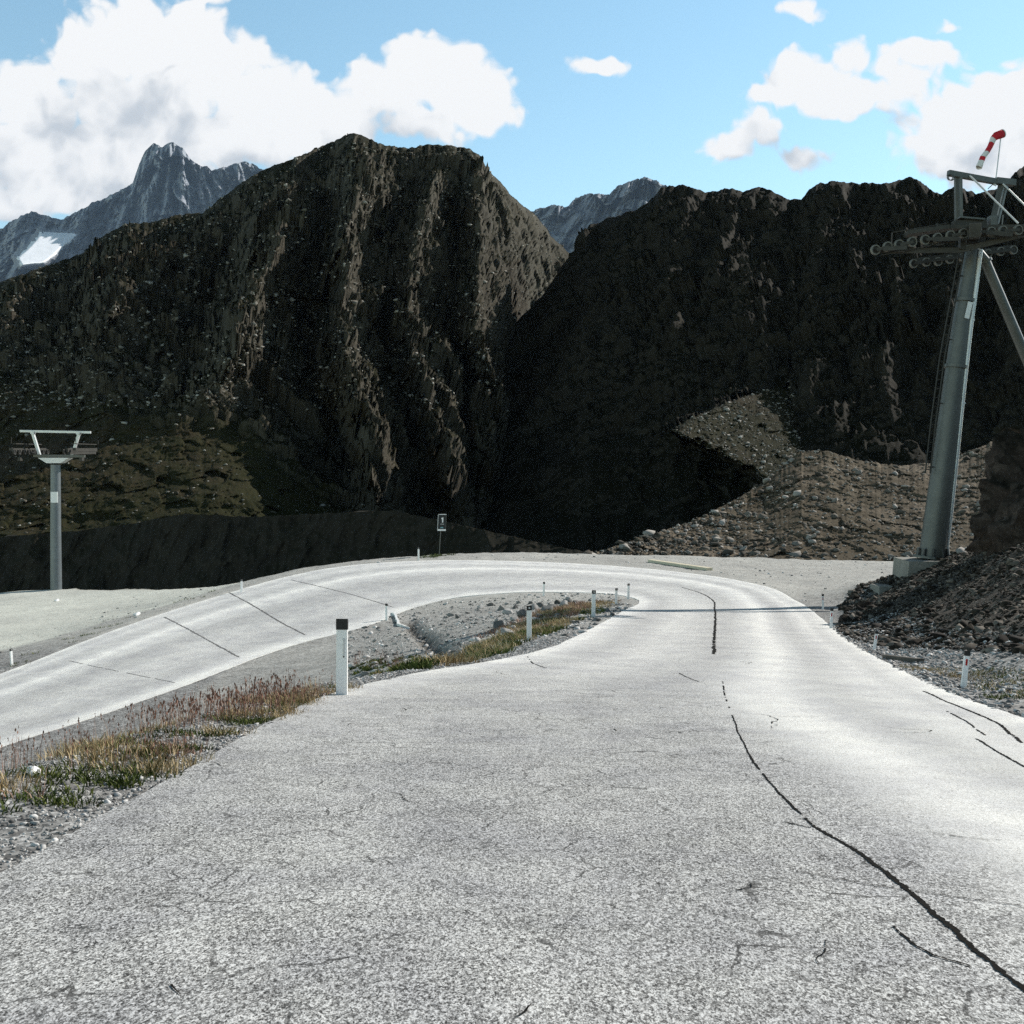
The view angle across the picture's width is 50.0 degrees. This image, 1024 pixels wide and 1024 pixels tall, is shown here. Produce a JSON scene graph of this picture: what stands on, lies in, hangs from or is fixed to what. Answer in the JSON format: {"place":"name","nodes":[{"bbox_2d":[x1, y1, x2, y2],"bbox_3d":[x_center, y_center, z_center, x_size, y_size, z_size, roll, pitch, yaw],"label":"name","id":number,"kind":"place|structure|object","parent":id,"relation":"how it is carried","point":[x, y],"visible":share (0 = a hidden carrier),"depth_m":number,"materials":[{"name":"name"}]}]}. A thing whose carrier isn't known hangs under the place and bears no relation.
{"place":"outdoors","nodes":[
{"label":"outdoors","id":0,"kind":"place"},
{"bbox_2d":[0,142,263,281],"bbox_3d":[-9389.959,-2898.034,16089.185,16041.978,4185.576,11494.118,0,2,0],"label":"mountain","id":1,"kind":"structure","parent":0,"point":[171,179],"depth_m":13587.42,"materials":[{"name":"grey stone"}]},
{"bbox_2d":[16,232,75,266],"bbox_3d":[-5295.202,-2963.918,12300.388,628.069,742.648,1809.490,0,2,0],"label":"glacier","id":2,"kind":"object","parent":1,"relation":"on","point":[45,247],"visible":1,"depth_m":12195.41,"materials":[{"name":"white snow"}]},
{"bbox_2d":[0,133,568,536],"bbox_3d":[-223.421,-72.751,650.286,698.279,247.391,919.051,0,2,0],"label":"mountain","id":3,"kind":"structure","parent":0,"point":[443,456],"depth_m":370.82,"materials":[{"name":"stone"}]},
{"bbox_2d":[0,348,376,532],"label":"rubble","id":4,"kind":"object","parent":3,"relation":"on","point":[110,439],"visible":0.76,"depth_m":292.23,"materials":[{"name":"stone"}]},
{"bbox_2d":[0,133,568,416],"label":"rubble","id":5,"kind":"object","parent":3,"relation":"on","point":[245,344],"visible":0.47,"depth_m":386.47,"materials":[{"name":"stone"}]},
{"bbox_2d":[0,510,583,592],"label":"embankment","id":6,"kind":"structure","parent":0,"point":[186,550],"depth_m":169.19,"materials":[{"name":"black stone"}]},
{"bbox_2d":[371,598,621,673],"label":"dry grass","id":7,"kind":"structure","parent":0,"point":[446,660],"depth_m":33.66,"materials":[{"name":"brown plant"}]},
{"bbox_2d":[0,560,1023,1023],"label":"road","id":8,"kind":"structure","parent":0,"point":[682,798],"depth_m":6.03,"materials":[{"name":"grey asphalt"}]},
{"bbox_2d":[0,546,1023,872],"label":"ground","id":9,"kind":"structure","parent":0,"point":[28,618],"depth_m":56.18,"materials":[{"name":"grey gravel"}]},
{"bbox_2d":[9,649,12,665],"bbox_3d":[-24.901,7.266,54.589,0.121,0.954,0.124,1,5,30],"label":"delineator post","id":10,"kind":"object","parent":9,"relation":"on","point":[11,656],"visible":0.97,"depth_m":54.55,"materials":[{"name":"white plastic"}]},
{"bbox_2d":[27,766,40,776],"bbox_3d":[-3.291,1.795,7.573,0.091,0.094,0.154,-1,2,-33],"label":"boulder","id":11,"kind":"object","parent":9,"relation":"on","point":[35,769],"visible":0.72,"depth_m":7.54,"materials":[{"name":"white stone"}]},
{"bbox_2d":[9,430,98,589],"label":"chairlift pylon","id":12,"kind":"object","parent":9,"relation":"on","point":[55,541],"visible":1,"depth_m":93.77,"materials":[{"name":"grey metal"}]},
{"bbox_2d":[10,590,215,666],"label":"green weeds","id":13,"kind":"object","parent":9,"relation":"on","point":[90,633],"visible":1,"depth_m":62.64,"materials":[{"name":"green plant"}]},
{"bbox_2d":[0,669,331,786],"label":"seed stalks","id":14,"kind":"object","parent":9,"relation":"on","point":[85,734],"visible":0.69,"depth_m":9.50,"materials":[{"name":"brown plant"}]},
{"bbox_2d":[0,684,356,814],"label":"green weeds","id":15,"kind":"object","parent":9,"relation":"on","point":[119,780],"visible":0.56,"depth_m":7.73,"materials":[{"name":"plant"}]},
{"bbox_2d":[0,677,362,801],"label":"dry grass","id":16,"kind":"structure","parent":9,"relation":"on","point":[167,765],"depth_m":8.71,"materials":[{"name":"beige plant"}]},
{"bbox_2d":[125,669,329,732],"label":"seed stalks","id":17,"kind":"object","parent":9,"relation":"on","point":[224,702],"visible":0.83,"depth_m":11.53,"materials":[{"name":"brown plant"}]},
{"bbox_2d":[240,579,242,591],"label":"delineator post","id":18,"kind":"object","parent":9,"relation":"on","point":[241,585],"visible":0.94,"depth_m":75.97,"materials":[{"name":"white plastic"}]},
{"bbox_2d":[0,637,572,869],"bbox_3d":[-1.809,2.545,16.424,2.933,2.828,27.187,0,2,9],"label":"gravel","id":19,"kind":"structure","parent":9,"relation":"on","point":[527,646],"depth_m":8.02,"materials":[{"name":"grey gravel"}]},
{"bbox_2d":[336,619,347,694],"bbox_3d":[-2.141,1.902,13.855,0.146,1.130,0.139,1,2,0],"label":"delineator post","id":20,"kind":"object","parent":9,"relation":"on","point":[341,656],"visible":0.95,"depth_m":13.79,"materials":[{"name":"white plastic"}]},
{"bbox_2d":[352,647,403,669],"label":"seed stalks","id":21,"kind":"object","parent":9,"relation":"on","point":[394,661],"visible":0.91,"depth_m":41.82,"materials":[{"name":"brown plant"}]},
{"bbox_2d":[385,603,387,619],"bbox_3d":[-7.036,5.662,61.635,0.133,1.046,0.136,2,2,40],"label":"delineator post","id":22,"kind":"object","parent":9,"relation":"on","point":[386,611],"visible":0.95,"depth_m":61.59,"materials":[{"name":"white plastic"}]},
{"bbox_2d":[349,654,438,675],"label":"green weeds","id":23,"kind":"object","parent":9,"relation":"on","point":[412,664],"visible":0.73,"depth_m":19.57,"materials":[{"name":"green plant"}]},
{"bbox_2d":[392,613,409,629],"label":"pipe","id":24,"kind":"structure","parent":9,"relation":"on","point":[398,623],"depth_m":59.40,"materials":[{"name":"white plastic"}]},
{"bbox_2d":[419,553,455,557],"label":"green weeds","id":25,"kind":"object","parent":9,"relation":"on","point":[431,556],"visible":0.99,"depth_m":89.62,"materials":[{"name":"green plant"}]},
{"bbox_2d":[437,514,445,553],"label":"road sign","id":26,"kind":"object","parent":9,"relation":"on","point":[441,526],"visible":0.95,"depth_m":90.68,"materials":[{"name":"metal"}]},
{"bbox_2d":[0,551,965,658],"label":"gravel","id":27,"kind":"structure","parent":9,"relation":"on","point":[414,614],"depth_m":77.87,"materials":[{"name":"grey gravel"}]},
{"bbox_2d":[367,606,610,674],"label":"green weeds","id":28,"kind":"object","parent":9,"relation":"on","point":[506,650],"visible":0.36,"depth_m":32.76,"materials":[{"name":"green plant"}]},
{"bbox_2d":[348,592,631,678],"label":"gravel","id":29,"kind":"structure","parent":9,"relation":"on","point":[571,626],"depth_m":48.28,"materials":[{"name":"grey gravel"}]},
{"bbox_2d":[493,620,503,628],"bbox_3d":[-0.534,4.586,44.102,0.445,0.503,0.683,0,2,0],"label":"boulder","id":30,"kind":"object","parent":9,"relation":"on","point":[496,624],"visible":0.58,"depth_m":43.90,"materials":[{"name":"stone"}]},
{"bbox_2d":[502,609,512,614],"bbox_3d":[-0.253,5.255,57.016,0.577,0.459,0.420,0,2,0],"label":"boulder","id":31,"kind":"object","parent":9,"relation":"on","point":[507,611],"visible":0.66,"depth_m":56.87,"materials":[{"name":"stone"}]},
{"bbox_2d":[501,628,513,632],"bbox_3d":[-0.155,4.339,39.540,0.604,0.356,0.388,-1,2,-39],"label":"boulder","id":32,"kind":"object","parent":9,"relation":"on","point":[503,630],"visible":0.47,"depth_m":39.40,"materials":[{"name":"stone"}]},
{"bbox_2d":[510,616,517,620],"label":"boulder","id":33,"kind":"object","parent":9,"relation":"on","point":[512,618],"visible":0.72,"depth_m":47.81,"materials":[{"name":"stone"}]},
{"bbox_2d":[517,609,526,616],"bbox_3d":[0.507,4.622,49.645,0.603,0.457,0.698,0,2,0],"label":"boulder","id":34,"kind":"object","parent":9,"relation":"on","point":[522,612],"visible":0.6,"depth_m":49.47,"materials":[{"name":"stone"}]},
{"bbox_2d":[527,606,531,640],"bbox_3d":[0.478,3.173,30.859,0.142,1.096,0.139,0,2,-8],"label":"delineator post","id":35,"kind":"object","parent":9,"relation":"on","point":[529,620],"visible":0.96,"depth_m":30.80,"materials":[{"name":"white plastic"}]},
{"bbox_2d":[530,603,538,609],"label":"boulder","id":36,"kind":"object","parent":9,"relation":"on","point":[534,606],"visible":0.45,"depth_m":58.43,"materials":[{"name":"stone"}]},
{"bbox_2d":[537,602,543,607],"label":"boulder","id":37,"kind":"object","parent":9,"relation":"on","point":[540,604],"visible":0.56,"depth_m":60.41,"materials":[{"name":"stone"}]},
{"bbox_2d":[540,605,552,612],"bbox_3d":[1.588,4.543,50.366,0.632,0.496,0.605,0,2,0],"label":"boulder","id":38,"kind":"object","parent":9,"relation":"on","point":[547,607],"visible":0.45,"depth_m":50.25,"materials":[{"name":"stone"}]},
{"bbox_2d":[591,590,595,616],"bbox_3d":[3.185,3.629,42.918,0.150,1.161,0.147,1,2,-10],"label":"delineator post","id":39,"kind":"object","parent":9,"relation":"on","point":[593,602],"visible":0.95,"depth_m":42.86,"materials":[{"name":"white plastic"}]},
{"bbox_2d":[615,588,617,603],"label":"delineator post","id":40,"kind":"object","parent":9,"relation":"on","point":[616,594],"visible":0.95,"depth_m":56.65,"materials":[{"name":"white plastic"}]},
{"bbox_2d":[627,583,629,598],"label":"delineator post","id":41,"kind":"object","parent":9,"relation":"on","point":[628,591],"visible":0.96,"depth_m":62.27,"materials":[{"name":"white plastic"}]},
{"bbox_2d":[648,559,712,570],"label":"timber beam","id":42,"kind":"structure","parent":9,"relation":"on","point":[681,565],"depth_m":86.37,"materials":[{"name":"beige wood"}]},
{"bbox_2d":[822,594,823,609],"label":"delineator post","id":43,"kind":"object","parent":9,"relation":"on","point":[822,601],"visible":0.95,"depth_m":53.99,"materials":[{"name":"white plastic"}]},
{"bbox_2d":[829,608,833,627],"bbox_3d":[11.653,3.937,40.058,0.113,0.871,0.106,2,2,10],"label":"delineator post","id":44,"kind":"object","parent":9,"relation":"on","point":[831,617],"visible":0.94,"depth_m":40.01,"materials":[{"name":"white plastic"}]},
{"bbox_2d":[838,614,851,621],"bbox_3d":[13.324,4.339,43.968,0.513,0.524,0.713,0,2,0],"label":"boulder","id":45,"kind":"object","parent":9,"relation":"on","point":[844,617],"visible":0.56,"depth_m":43.80,"materials":[{"name":"grey stone"}]},
{"bbox_2d":[851,593,858,597],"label":"boulder","id":46,"kind":"object","parent":9,"relation":"on","point":[853,595],"visible":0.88,"depth_m":59.10,"materials":[{"name":"grey stone"}]},
{"bbox_2d":[858,600,869,606],"bbox_3d":[15.369,4.040,47.935,0.533,0.408,0.651,0,2,0],"label":"boulder","id":47,"kind":"object","parent":9,"relation":"on","point":[863,603],"visible":0.76,"depth_m":47.70,"materials":[{"name":"grey stone"}]},
{"bbox_2d":[873,631,878,649],"bbox_3d":[8.991,3.228,27.178,0.075,0.576,0.070,7,3,8],"label":"delineator post","id":48,"kind":"object","parent":9,"relation":"on","point":[875,640],"visible":0.94,"depth_m":27.14,"materials":[{"name":"white plastic"}]},
{"bbox_2d":[882,655,923,662],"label":"timber beam","id":49,"kind":"structure","parent":9,"relation":"on","point":[902,658],"depth_m":22.95,"materials":[{"name":"grey wood"}]},
{"bbox_2d":[827,613,1023,717],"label":"gravel","id":50,"kind":"structure","parent":9,"relation":"on","point":[868,648],"depth_m":20.30,"materials":[{"name":"grey gravel"}]},
{"bbox_2d":[834,543,1023,653],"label":"rubble","id":51,"kind":"object","parent":9,"relation":"on","point":[891,642],"visible":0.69,"depth_m":35.85,"materials":[{"name":"stone"}]},
{"bbox_2d":[870,170,1023,594],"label":"chairlift pylon","id":52,"kind":"object","parent":9,"relation":"on","point":[970,255],"visible":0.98,"depth_m":59.35,"materials":[{"name":"metal"}]},
{"bbox_2d":[976,129,1005,185],"bbox_3d":[25.369,-18.841,58.271,1.709,2.996,0.456,0,2,-11],"label":"windsock","id":53,"kind":"object","parent":52,"relation":"attached to","point":[997,135],"visible":1,"depth_m":58.14,"materials":[{"name":"fabric"}]},
{"bbox_2d":[898,663,1023,698],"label":"dry grass","id":54,"kind":"structure","parent":9,"relation":"on","point":[956,671],"depth_m":18.66,"materials":[{"name":"beige plant"}]},
{"bbox_2d":[960,651,970,688],"bbox_3d":[6.750,2.376,16.363,0.082,0.632,0.077,5,2,6],"label":"delineator post","id":55,"kind":"object","parent":9,"relation":"on","point":[965,667],"visible":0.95,"depth_m":16.33,"materials":[{"name":"white plastic"}]},
{"bbox_2d":[964,427,1023,558],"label":"rock outcrop","id":56,"kind":"object","parent":9,"relation":"on","point":[997,523],"visible":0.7,"depth_m":47.00,"materials":[{"name":"stone"}]},
{"bbox_2d":[967,665,1023,699],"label":"green weeds","id":57,"kind":"object","parent":9,"relation":"on","point":[996,696],"visible":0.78,"depth_m":16.25,"materials":[{"name":"green plant"}]},
{"bbox_2d":[0,0,1023,227],"label":"sky","id":58,"kind":"structure","parent":0,"point":[563,101],"materials":[{"name":"blue"}]},
{"bbox_2d":[531,177,666,252],"bbox_3d":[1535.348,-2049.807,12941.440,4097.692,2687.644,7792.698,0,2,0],"label":"mountain","id":59,"kind":"structure","parent":0,"point":[563,225],"depth_m":10697.12,"materials":[{"name":"grey stone"}]},
{"bbox_2d":[481,166,1023,552],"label":"mountain","id":60,"kind":"structure","parent":0,"point":[642,332],"depth_m":325.79,"materials":[{"name":"black stone"}]},
{"bbox_2d":[675,381,801,477],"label":"rubble","id":61,"kind":"object","parent":60,"relation":"on","point":[741,435],"visible":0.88,"depth_m":259.59,"materials":[{"name":"stone"}]},
{"bbox_2d":[596,442,991,560],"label":"hillside","id":62,"kind":"structure","parent":0,"point":[876,493],"depth_m":127.98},
{"bbox_2d":[581,448,984,559],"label":"rubble","id":63,"kind":"object","parent":62,"relation":"on","point":[625,546],"visible":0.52,"depth_m":122.02,"materials":[{"name":"stone"}]}
]}

